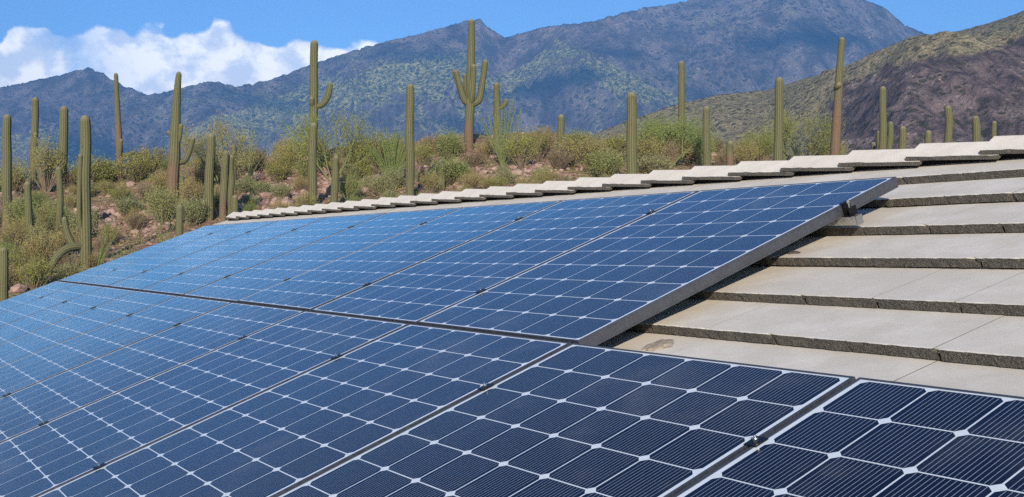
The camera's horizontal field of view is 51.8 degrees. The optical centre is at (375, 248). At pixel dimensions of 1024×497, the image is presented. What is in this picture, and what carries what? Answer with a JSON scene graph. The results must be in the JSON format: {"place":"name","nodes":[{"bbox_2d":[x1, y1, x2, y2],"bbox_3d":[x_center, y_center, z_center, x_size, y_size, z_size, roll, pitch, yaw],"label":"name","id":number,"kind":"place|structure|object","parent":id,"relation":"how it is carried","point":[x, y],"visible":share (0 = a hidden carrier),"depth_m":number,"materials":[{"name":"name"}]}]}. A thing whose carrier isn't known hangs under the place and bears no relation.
{"place":"outdoors","nodes":[
{"label":"outdoors","id":0,"kind":"place"},
{"bbox_2d":[0,132,785,297],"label":"hillside","id":1,"kind":"structure","parent":0,"point":[365,195],"depth_m":52.08,"materials":[{"name":"soil"}]},
{"bbox_2d":[0,247,8,301],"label":"saguaro","id":2,"kind":"object","parent":1,"relation":"on","point":[4,272],"visible":0.37,"depth_m":23.89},
{"bbox_2d":[1,114,11,227],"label":"saguaro","id":3,"kind":"object","parent":1,"relation":"on","point":[6,186],"visible":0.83,"depth_m":47.66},
{"bbox_2d":[0,216,29,248],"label":"tall bush","id":4,"kind":"object","parent":1,"relation":"on","point":[12,235],"visible":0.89,"depth_m":40.43,"materials":[{"name":"green plant"}]},
{"bbox_2d":[0,152,30,192],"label":"creosote bush","id":5,"kind":"object","parent":1,"relation":"on","point":[17,179],"visible":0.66,"depth_m":57.18,"materials":[{"name":"green plant"}]},
{"bbox_2d":[2,243,29,277],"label":"creosote bush","id":6,"kind":"object","parent":1,"relation":"on","point":[16,255],"visible":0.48,"depth_m":35.78,"materials":[{"name":"green plant"}]},
{"bbox_2d":[1,193,34,232],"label":"leafy bush","id":7,"kind":"object","parent":1,"relation":"on","point":[11,214],"visible":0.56,"depth_m":44.18,"materials":[{"name":"green plant"}]},
{"bbox_2d":[24,181,32,233],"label":"saguaro","id":8,"kind":"object","parent":1,"relation":"on","point":[28,200],"visible":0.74,"depth_m":43.12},
{"bbox_2d":[30,97,38,187],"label":"saguaro","id":9,"kind":"object","parent":1,"relation":"on","point":[35,118],"visible":0.81,"depth_m":59.89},
{"bbox_2d":[13,249,58,289],"bbox_3d":[-11.311,0.732,34.520,1.526,1.433,1.587,0,0,4],"label":"creosote bush","id":10,"kind":"object","parent":1,"relation":"on","point":[35,279],"visible":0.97,"depth_m":34.34,"materials":[{"name":"green plant"}]},
{"bbox_2d":[12,225,60,264],"bbox_3d":[-12.280,-0.029,37.786,1.779,1.647,1.544,0,0,14],"label":"creosote bush","id":11,"kind":"object","parent":1,"relation":"on","point":[38,247],"visible":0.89,"depth_m":37.66,"materials":[{"name":"green plant"}]},
{"bbox_2d":[21,133,71,191],"bbox_3d":[-18.275,-4.796,57.972,2.819,3.478,2.683,0,0,21],"label":"tall bush","id":12,"kind":"object","parent":1,"relation":"on","point":[47,167],"visible":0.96,"depth_m":57.73,"materials":[{"name":"green plant"}]},
{"bbox_2d":[55,167,63,236],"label":"saguaro","id":13,"kind":"object","parent":1,"relation":"on","point":[60,201],"visible":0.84,"depth_m":44.09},
{"bbox_2d":[45,222,79,255],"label":"creosote bush","id":14,"kind":"object","parent":1,"relation":"on","point":[63,241],"visible":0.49,"depth_m":40.40,"materials":[{"name":"green plant"}]},
{"bbox_2d":[58,106,67,189],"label":"saguaro","id":15,"kind":"object","parent":1,"relation":"on","point":[63,130],"visible":0.78,"depth_m":58.55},
{"bbox_2d":[46,115,91,274],"bbox_3d":[-10.845,-1.814,36.793,1.629,5.884,0.505,0,0,-33],"label":"saguaro","id":16,"kind":"object","parent":1,"relation":"on","point":[83,246],"visible":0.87,"depth_m":36.91,"materials":[{"name":"plant"}]},
{"bbox_2d":[53,260,85,277],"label":"brittlebush","id":17,"kind":"object","parent":1,"relation":"on","point":[68,272],"visible":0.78,"depth_m":35.45,"materials":[{"name":"green plant"}]},
{"bbox_2d":[66,210,102,237],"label":"brittlebush","id":18,"kind":"object","parent":1,"relation":"on","point":[95,220],"visible":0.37,"depth_m":44.02,"materials":[{"name":"green plant"}]},
{"bbox_2d":[65,151,116,185],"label":"creosote bush","id":19,"kind":"object","parent":1,"relation":"on","point":[96,176],"visible":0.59,"depth_m":58.32,"materials":[{"name":"green plant"}]},
{"bbox_2d":[105,183,138,201],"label":"creosote bush","id":20,"kind":"object","parent":1,"relation":"on","point":[126,193],"visible":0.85,"depth_m":51.95,"materials":[{"name":"green plant"}]},
{"bbox_2d":[114,73,134,181],"bbox_3d":[-14.519,-6.894,59.978,1.181,6.482,0.545,0,0,0],"label":"saguaro","id":21,"kind":"object","parent":1,"relation":"on","point":[119,142],"visible":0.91,"depth_m":59.91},
{"bbox_2d":[110,194,144,217],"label":"brittlebush","id":22,"kind":"object","parent":1,"relation":"on","point":[125,205],"visible":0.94,"depth_m":48.81,"materials":[{"name":"green plant"}]},
{"bbox_2d":[103,145,162,182],"bbox_3d":[-13.675,-4.761,59.025,3.393,2.188,3.262,0,0,45],"label":"creosote bush","id":23,"kind":"object","parent":1,"relation":"on","point":[135,172],"visible":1,"depth_m":58.75,"materials":[{"name":"green plant"}]},
{"bbox_2d":[123,209,146,229],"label":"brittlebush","id":24,"kind":"object","parent":1,"relation":"on","point":[137,221],"visible":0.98,"depth_m":45.56,"materials":[{"name":"brown plant"}]},
{"bbox_2d":[132,181,159,203],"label":"dry bush","id":25,"kind":"object","parent":1,"relation":"on","point":[139,191],"visible":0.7,"depth_m":50.17,"materials":[{"name":"brown plant"}]},
{"bbox_2d":[130,142,168,171],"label":"creosote bush","id":26,"kind":"object","parent":1,"relation":"on","point":[158,153],"visible":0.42,"depth_m":61.05,"materials":[{"name":"green plant"}]},
{"bbox_2d":[135,180,184,223],"bbox_3d":[-9.414,-2.035,46.332,2.376,2.183,2.498,0,0,-36],"label":"leafy bush","id":27,"kind":"object","parent":1,"relation":"on","point":[165,205],"visible":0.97,"depth_m":46.08,"materials":[{"name":"green plant"}]},
{"bbox_2d":[167,72,194,198],"bbox_3d":[-9.426,-5.324,50.414,1.374,6.478,0.615,0,0,-14],"label":"saguaro","id":28,"kind":"object","parent":1,"relation":"on","point":[175,160],"visible":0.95,"depth_m":50.16,"materials":[{"name":"plant"}]},
{"bbox_2d":[177,174,203,200],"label":"creosote bush","id":29,"kind":"object","parent":1,"relation":"on","point":[194,189],"visible":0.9,"depth_m":49.11,"materials":[{"name":"green plant"}]},
{"bbox_2d":[173,191,211,225],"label":"brittlebush","id":30,"kind":"object","parent":1,"relation":"on","point":[193,216],"visible":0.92,"depth_m":44.79,"materials":[{"name":"green plant"}]},
{"bbox_2d":[183,162,204,186],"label":"dry bush","id":31,"kind":"object","parent":1,"relation":"on","point":[197,174],"visible":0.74,"depth_m":53.98,"materials":[{"name":"grey plant"}]},
{"bbox_2d":[204,133,215,221],"bbox_3d":[-7.243,-3.002,45.428,0.504,4.053,0.450,0,0,0],"label":"saguaro","id":32,"kind":"object","parent":1,"relation":"on","point":[209,175],"visible":0.9,"depth_m":45.27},
{"bbox_2d":[160,111,269,184],"bbox_3d":[-8.598,-5.257,54.538,6.150,4.247,5.766,0,0,0],"label":"palo verde tree","id":33,"kind":"object","parent":1,"relation":"on","point":[196,152],"visible":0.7,"depth_m":54.45,"materials":[{"name":"green plant"}]},
{"bbox_2d":[219,151,228,222],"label":"saguaro","id":34,"kind":"object","parent":1,"relation":"on","point":[223,187],"visible":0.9,"depth_m":44.91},
{"bbox_2d":[226,155,234,220],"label":"saguaro","id":35,"kind":"object","parent":1,"relation":"on","point":[231,182],"visible":0.79,"depth_m":45.11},
{"bbox_2d":[235,174,256,192],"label":"brittlebush","id":36,"kind":"object","parent":1,"relation":"on","point":[243,186],"visible":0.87,"depth_m":51.90,"materials":[{"name":"green plant"}]},
{"bbox_2d":[244,146,271,171],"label":"dry bush","id":37,"kind":"object","parent":1,"relation":"on","point":[261,163],"visible":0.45,"depth_m":57.13,"materials":[{"name":"grey plant"}]},
{"bbox_2d":[261,153,295,183],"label":"creosote bush","id":38,"kind":"object","parent":1,"relation":"on","point":[276,174],"visible":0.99,"depth_m":54.09,"materials":[{"name":"green plant"}]},
{"bbox_2d":[267,180,292,198],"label":"brittlebush","id":39,"kind":"object","parent":1,"relation":"on","point":[284,191],"visible":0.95,"depth_m":49.70,"materials":[{"name":"green plant"}]},
{"bbox_2d":[267,133,318,167],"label":"bush","id":40,"kind":"object","parent":1,"relation":"on","point":[282,148],"visible":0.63,"depth_m":54.92,"materials":[{"name":"green plant"}]},
{"bbox_2d":[308,123,316,203],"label":"saguaro","id":41,"kind":"object","parent":1,"relation":"on","point":[312,165],"visible":0.86,"depth_m":47.18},
{"bbox_2d":[309,40,332,135],"bbox_3d":[-2.937,-7.624,55.587,1.312,7.054,0.683,0,0,0],"label":"saguaro","id":42,"kind":"object","parent":1,"relation":"on","point":[313,97],"visible":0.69,"depth_m":55.49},
{"bbox_2d":[282,101,382,181],"bbox_3d":[-2.330,-4.840,53.267,5.827,5.658,5.649,0,0,24],"label":"palo verde tree","id":43,"kind":"object","parent":1,"relation":"on","point":[346,137],"visible":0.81,"depth_m":53.15,"materials":[{"name":"green plant"}]},
{"bbox_2d":[330,155,338,202],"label":"saguaro","id":44,"kind":"object","parent":1,"relation":"on","point":[335,180],"visible":0.84,"depth_m":46.21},
{"bbox_2d":[338,166,366,200],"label":"leafy bush","id":45,"kind":"object","parent":1,"relation":"on","point":[344,185],"visible":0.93,"depth_m":47.86,"materials":[{"name":"green plant"}]},
{"bbox_2d":[364,172,396,196],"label":"brittlebush","id":46,"kind":"object","parent":1,"relation":"on","point":[381,186],"visible":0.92,"depth_m":48.34,"materials":[{"name":"grey plant"}]},
{"bbox_2d":[362,129,399,167],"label":"creosote bush","id":47,"kind":"object","parent":1,"relation":"on","point":[377,144],"visible":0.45,"depth_m":55.82,"materials":[{"name":"green plant"}]},
{"bbox_2d":[0,132,772,292],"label":"loose rocks","id":48,"kind":"object","parent":1,"relation":"on","point":[105,215],"visible":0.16,"depth_m":51.01,"materials":[{"name":"stone"}]},
{"bbox_2d":[0,126,783,296],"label":"desert scrub","id":49,"kind":"object","parent":1,"relation":"on","point":[75,254],"visible":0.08,"depth_m":47.67,"materials":[{"name":"green plant"}]},
{"bbox_2d":[368,127,417,173],"bbox_3d":[0.884,-4.507,51.390,2.532,3.082,1.021,0,0,0],"label":"ocotillo","id":50,"kind":"object","parent":1,"relation":"on","point":[394,163],"visible":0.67,"depth_m":51.30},
{"bbox_2d":[405,84,414,195],"bbox_3d":[1.553,-4.723,47.161,0.439,5.504,0.520,0,0,0],"label":"saguaro","id":51,"kind":"object","parent":1,"relation":"on","point":[409,148],"visible":0.88,"depth_m":47.00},
{"bbox_2d":[414,137,436,166],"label":"creosote bush","id":52,"kind":"object","parent":1,"relation":"on","point":[424,152],"visible":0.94,"depth_m":55.11,"materials":[{"name":"green plant"}]},
{"bbox_2d":[416,170,443,193],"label":"creosote bush","id":53,"kind":"object","parent":1,"relation":"on","point":[427,184],"visible":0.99,"depth_m":48.37,"materials":[{"name":"green plant"}]},
{"bbox_2d":[420,151,471,186],"bbox_3d":[3.433,-3.815,50.218,2.898,1.814,3.047,0,0,-6],"label":"leafy bush","id":54,"kind":"object","parent":1,"relation":"on","point":[450,173],"visible":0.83,"depth_m":49.84,"materials":[{"name":"green plant"}]},
{"bbox_2d":[428,128,466,160],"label":"leafy bush","id":55,"kind":"object","parent":1,"relation":"on","point":[450,147],"visible":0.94,"depth_m":56.89,"materials":[{"name":"green plant"}]},
{"bbox_2d":[452,19,487,151],"bbox_3d":[5.271,-9.102,58.444,2.013,7.625,0.880,0,0,17],"label":"saguaro","id":56,"kind":"object","parent":1,"relation":"on","point":[469,101],"visible":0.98,"depth_m":58.34,"materials":[{"name":"plant"}]},
{"bbox_2d":[454,169,486,188],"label":"creosote bush","id":57,"kind":"object","parent":1,"relation":"on","point":[473,180],"visible":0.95,"depth_m":47.06,"materials":[{"name":"green plant"}]},
{"bbox_2d":[458,151,491,167],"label":"dry bush","id":58,"kind":"object","parent":1,"relation":"on","point":[473,159],"visible":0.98,"depth_m":54.51,"materials":[{"name":"grey plant"}]},
{"bbox_2d":[475,138,497,159],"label":"creosote bush","id":59,"kind":"object","parent":1,"relation":"on","point":[485,149],"visible":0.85,"depth_m":56.49,"materials":[{"name":"beige plant"}]},
{"bbox_2d":[493,82,508,141],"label":"saguaro","id":60,"kind":"object","parent":1,"relation":"on","point":[496,89],"visible":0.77,"depth_m":59.90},
{"bbox_2d":[479,96,523,165],"bbox_3d":[6.609,-6.030,54.318,2.478,3.760,1.097,0,0,0],"label":"ocotillo","id":61,"kind":"object","parent":1,"relation":"on","point":[500,156],"visible":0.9,"depth_m":54.25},
{"bbox_2d":[502,127,544,167],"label":"creosote bush","id":62,"kind":"object","parent":1,"relation":"on","point":[518,154],"visible":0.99,"depth_m":52.89,"materials":[{"name":"green plant"}]},
{"bbox_2d":[519,123,559,160],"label":"tall bush","id":63,"kind":"object","parent":1,"relation":"on","point":[543,140],"visible":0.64,"depth_m":54.96,"materials":[{"name":"green plant"}]},
{"bbox_2d":[529,163,560,183],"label":"creosote bush","id":64,"kind":"object","parent":1,"relation":"on","point":[543,176],"visible":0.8,"depth_m":47.07,"materials":[{"name":"green plant"}]},
{"bbox_2d":[545,146,574,169],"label":"dry bush","id":65,"kind":"object","parent":1,"relation":"on","point":[557,160],"visible":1,"depth_m":51.58,"materials":[{"name":"grey plant"}]},
{"bbox_2d":[543,132,611,166],"bbox_3d":[10.293,-5.065,52.922,3.346,2.040,3.217,0,0,41],"label":"creosote bush","id":66,"kind":"object","parent":1,"relation":"on","point":[579,157],"visible":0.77,"depth_m":52.69,"materials":[{"name":"green plant"}]},
{"bbox_2d":[578,142,626,176],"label":"leafy bush","id":67,"kind":"object","parent":1,"relation":"on","point":[601,164],"visible":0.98,"depth_m":50.49,"materials":[{"name":"green plant"}]},
{"bbox_2d":[596,127,625,157],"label":"creosote bush","id":68,"kind":"object","parent":1,"relation":"on","point":[616,142],"visible":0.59,"depth_m":54.41,"materials":[{"name":"green plant"}]},
{"bbox_2d":[626,92,637,173],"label":"saguaro","id":69,"kind":"object","parent":1,"relation":"on","point":[631,149],"visible":0.6,"depth_m":41.86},
{"bbox_2d":[624,127,666,166],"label":"creosote bush","id":70,"kind":"object","parent":1,"relation":"on","point":[650,145],"visible":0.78,"depth_m":53.57,"materials":[{"name":"green plant"}]},
{"bbox_2d":[637,151,677,173],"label":"brittlebush","id":71,"kind":"object","parent":1,"relation":"on","point":[649,164],"visible":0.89,"depth_m":51.97,"materials":[{"name":"grey plant"}]},
{"bbox_2d":[639,114,698,153],"bbox_3d":[16.591,-6.555,59.797,4.219,2.349,4.436,0,0,-29],"label":"leafy bush","id":72,"kind":"object","parent":1,"relation":"on","point":[670,130],"visible":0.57,"depth_m":59.18,"materials":[{"name":"green plant"}]},
{"bbox_2d":[659,139,682,166],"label":"dry bush","id":73,"kind":"object","parent":1,"relation":"on","point":[672,155],"visible":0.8,"depth_m":54.80,"materials":[{"name":"grey plant"}]},
{"bbox_2d":[619,106,725,166],"bbox_3d":[15.431,-5.593,54.981,6.030,4.139,5.244,0,0,16],"label":"palo verde tree","id":74,"kind":"object","parent":1,"relation":"on","point":[697,138],"visible":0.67,"depth_m":54.15,"materials":[{"name":"green plant"}]},
{"bbox_2d":[678,61,685,147],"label":"saguaro","id":75,"kind":"object","parent":1,"relation":"on","point":[681,87],"visible":0.73,"depth_m":59.93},
{"bbox_2d":[674,136,714,165],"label":"creosote bush","id":76,"kind":"object","parent":1,"relation":"on","point":[688,158],"visible":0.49,"depth_m":55.28,"materials":[{"name":"green plant"}]},
{"bbox_2d":[703,106,710,165],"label":"saguaro","id":77,"kind":"object","parent":1,"relation":"on","point":[706,139],"visible":0.66,"depth_m":49.89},
{"bbox_2d":[733,136,760,163],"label":"creosote bush","id":78,"kind":"object","parent":1,"relation":"on","point":[741,155],"visible":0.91,"depth_m":58.69,"materials":[{"name":"green plant"}]},
{"bbox_2d":[735,123,773,159],"bbox_3d":[22.274,-6.046,60.870,3.055,2.592,3.628,0,0,17],"label":"palo verde tree","id":79,"kind":"object","parent":1,"relation":"on","point":[770,139],"visible":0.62,"depth_m":60.01,"materials":[{"name":"green plant"}]},
{"bbox_2d":[745,136,773,160],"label":"tall bush","id":80,"kind":"object","parent":1,"relation":"on","point":[762,157],"visible":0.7,"depth_m":59.96,"materials":[{"name":"green plant"}]},
{"bbox_2d":[773,77,783,160],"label":"saguaro","id":81,"kind":"object","parent":1,"relation":"on","point":[778,129],"visible":0.59,"depth_m":45.92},
{"bbox_2d":[755,105,851,158],"bbox_3d":[25.325,-6.334,61.791,5.790,5.092,7.080,0,0,0],"label":"palo verde tree","id":82,"kind":"object","parent":1,"relation":"on","point":[789,128],"visible":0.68,"depth_m":60.62,"materials":[{"name":"green plant"}]},
{"bbox_2d":[830,37,844,154],"bbox_3d":[22.161,-5.833,50.029,0.651,8.681,0.659,0,0,45],"label":"saguaro","id":83,"kind":"object","parent":1,"relation":"on","point":[835,145],"visible":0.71,"depth_m":49.91,"materials":[{"name":"plant"}]},
{"bbox_2d":[878,86,886,149],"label":"saguaro","id":84,"kind":"object","parent":1,"relation":"on","point":[882,122],"visible":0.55,"depth_m":55.89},
{"bbox_2d":[944,105,952,142],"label":"saguaro","id":85,"kind":"object","parent":1,"relation":"on","point":[948,124],"visible":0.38,"depth_m":53.90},
{"bbox_2d":[0,0,924,178],"bbox_3d":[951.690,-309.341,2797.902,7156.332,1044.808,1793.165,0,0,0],"label":"mountain range","id":86,"kind":"structure","parent":0,"point":[589,76],"depth_m":3129.23,"materials":[{"name":"stone"}]},
{"bbox_2d":[0,0,1023,94],"label":"sky","id":87,"kind":"structure","parent":0,"point":[236,43],"materials":[{"name":"blue"}]},
{"bbox_2d":[593,10,1023,159],"bbox_3d":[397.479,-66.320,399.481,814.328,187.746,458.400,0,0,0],"label":"rocky hill","id":88,"kind":"structure","parent":0,"point":[966,75],"depth_m":370.17,"materials":[{"name":"stone"}]},
{"label":"ground","id":89,"kind":"structure","parent":0,"visible":0},
{"bbox_2d":[213,135,1023,396],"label":"roof","id":90,"kind":"structure","parent":89,"relation":"on","point":[916,276],"depth_m":3.40,"materials":[{"name":"white concrete"}]},
{"bbox_2d":[641,339,673,350],"bbox_3d":[0.895,0.308,3.300,0.132,0.022,0.098,-23,10,-26],"label":"mortar lump","id":91,"kind":"object","parent":90,"relation":"on","point":[660,344],"visible":0.81,"depth_m":3.28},
{"bbox_2d":[825,213,863,225],"bbox_3d":[-0.142,-0.065,7.354,0.074,0.098,8.133,-23,10,-26],"label":"mounting rail","id":92,"kind":"object","parent":90,"relation":"on","point":[856,219],"visible":0.14,"depth_m":3.78,"materials":[{"name":"metal"}]},
{"bbox_2d":[108,217,325,290],"bbox_3d":[-1.282,0.046,8.421,1.615,0.041,0.992,-22,10,-26],"label":"solar panel","id":93,"kind":"object","parent":92,"relation":"on","point":[156,275],"visible":0.76,"depth_m":8.38,"materials":[{"name":"glass"}]},
{"bbox_2d":[141,213,385,295],"bbox_3d":[-0.812,0.042,7.537,1.615,0.043,0.992,-23,10,-26],"label":"solar panel","id":94,"kind":"object","parent":92,"relation":"on","point":[218,269],"visible":0.71,"depth_m":7.49,"materials":[{"name":"glass"}]},
{"bbox_2d":[183,207,462,302],"bbox_3d":[-0.342,0.039,6.654,1.615,0.042,0.992,-23,10,-26],"label":"solar panel","id":95,"kind":"object","parent":92,"relation":"on","point":[275,271],"visible":0.7,"depth_m":6.61,"materials":[{"name":"glass"}]},
{"bbox_2d":[237,200,562,310],"bbox_3d":[0.127,0.034,5.771,1.615,0.043,0.992,-22,10,-26],"label":"solar panel","id":96,"kind":"object","parent":92,"relation":"on","point":[310,290],"visible":0.73,"depth_m":5.70,"materials":[{"name":"glass"}]},
{"bbox_2d":[311,191,697,323],"bbox_3d":[0.598,0.032,4.888,1.615,0.042,0.992,-23,10,-26],"label":"solar panel","id":97,"kind":"object","parent":92,"relation":"on","point":[414,294],"visible":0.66,"depth_m":4.81,"materials":[{"name":"glass"}]},
{"label":"mounting rail","id":98,"kind":"object","parent":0,"visible":0},
{"bbox_2d":[59,223,238,283],"bbox_3d":[-2.222,0.053,10.188,1.615,0.043,0.992,-23,10,-26],"label":"solar panel","id":99,"kind":"object","parent":98,"relation":"on","point":[125,260],"visible":0.7,"depth_m":10.16,"materials":[{"name":"glass"}]},
{"bbox_2d":[81,220,278,286],"bbox_3d":[-1.752,0.049,9.304,1.615,0.043,0.992,-23,10,-26],"label":"solar panel","id":100,"kind":"object","parent":98,"relation":"on","point":[159,259],"visible":0.69,"depth_m":9.27,"materials":[{"name":"glass"}]},
{"bbox_2d":[416,177,897,345],"bbox_3d":[1.067,0.028,4.005,1.615,0.043,0.992,-23,10,-26],"label":"solar panel","id":101,"kind":"object","parent":98,"relation":"on","point":[600,290],"visible":0.85,"depth_m":3.86,"materials":[{"name":"glass"}]},
{"bbox_3d":[-1.036,0.504,5.704,0.074,0.098,10.203,-23,10,-26],"label":"mounting rail","id":102,"kind":"object","parent":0,"visible":0},
{"bbox_2d":[0,291,177,366],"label":"solar panel","id":103,"kind":"object","parent":102,"relation":"on","point":[28,344],"visible":0.82,"depth_m":6.89,"materials":[{"name":"glass"}]},
{"bbox_2d":[0,296,231,397],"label":"solar panel","id":104,"kind":"object","parent":102,"relation":"on","point":[37,367],"visible":0.81,"depth_m":5.96,"materials":[{"name":"glass"}]},
{"bbox_2d":[0,302,303,442],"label":"solar panel","id":105,"kind":"object","parent":102,"relation":"on","point":[61,394],"visible":0.79,"depth_m":5.03,"materials":[{"name":"glass"}]},
{"bbox_2d":[0,311,408,496],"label":"solar panel","id":106,"kind":"object","parent":102,"relation":"on","point":[52,454],"visible":0.81,"depth_m":4.10,"materials":[{"name":"glass"}]},
{"bbox_2d":[36,324,570,496],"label":"solar panel","id":107,"kind":"object","parent":102,"relation":"on","point":[281,438],"visible":0.81,"depth_m":3.30,"materials":[{"name":"glass"}]},
{"bbox_2d":[276,343,855,496],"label":"solar panel","id":108,"kind":"object","parent":102,"relation":"on","point":[576,420],"visible":0.87,"depth_m":2.53,"materials":[{"name":"glass"}]},
{"bbox_2d":[672,377,1023,496],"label":"solar panel","id":109,"kind":"object","parent":102,"relation":"on","point":[862,437],"visible":1,"depth_m":1.99,"materials":[{"name":"glass"}]},
{"bbox_3d":[-1.823,0.831,5.284,0.074,0.098,10.203,-23,10,-26],"label":"mounting rail","id":110,"kind":"object","parent":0,"visible":0},
{"bbox_2d":[0,281,77,312],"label":"solar panel","id":111,"kind":"object","parent":110,"relation":"on","point":[27,297],"visible":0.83,"depth_m":9.65,"materials":[{"name":"glass"}]},
{"bbox_2d":[0,284,102,326],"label":"solar panel","id":112,"kind":"object","parent":110,"relation":"on","point":[39,304],"visible":0.77,"depth_m":8.73,"materials":[{"name":"glass"}]},
{"bbox_2d":[0,287,135,343],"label":"solar panel","id":113,"kind":"object","parent":110,"relation":"on","point":[49,316],"visible":0.81,"depth_m":7.81,"materials":[{"name":"glass"}]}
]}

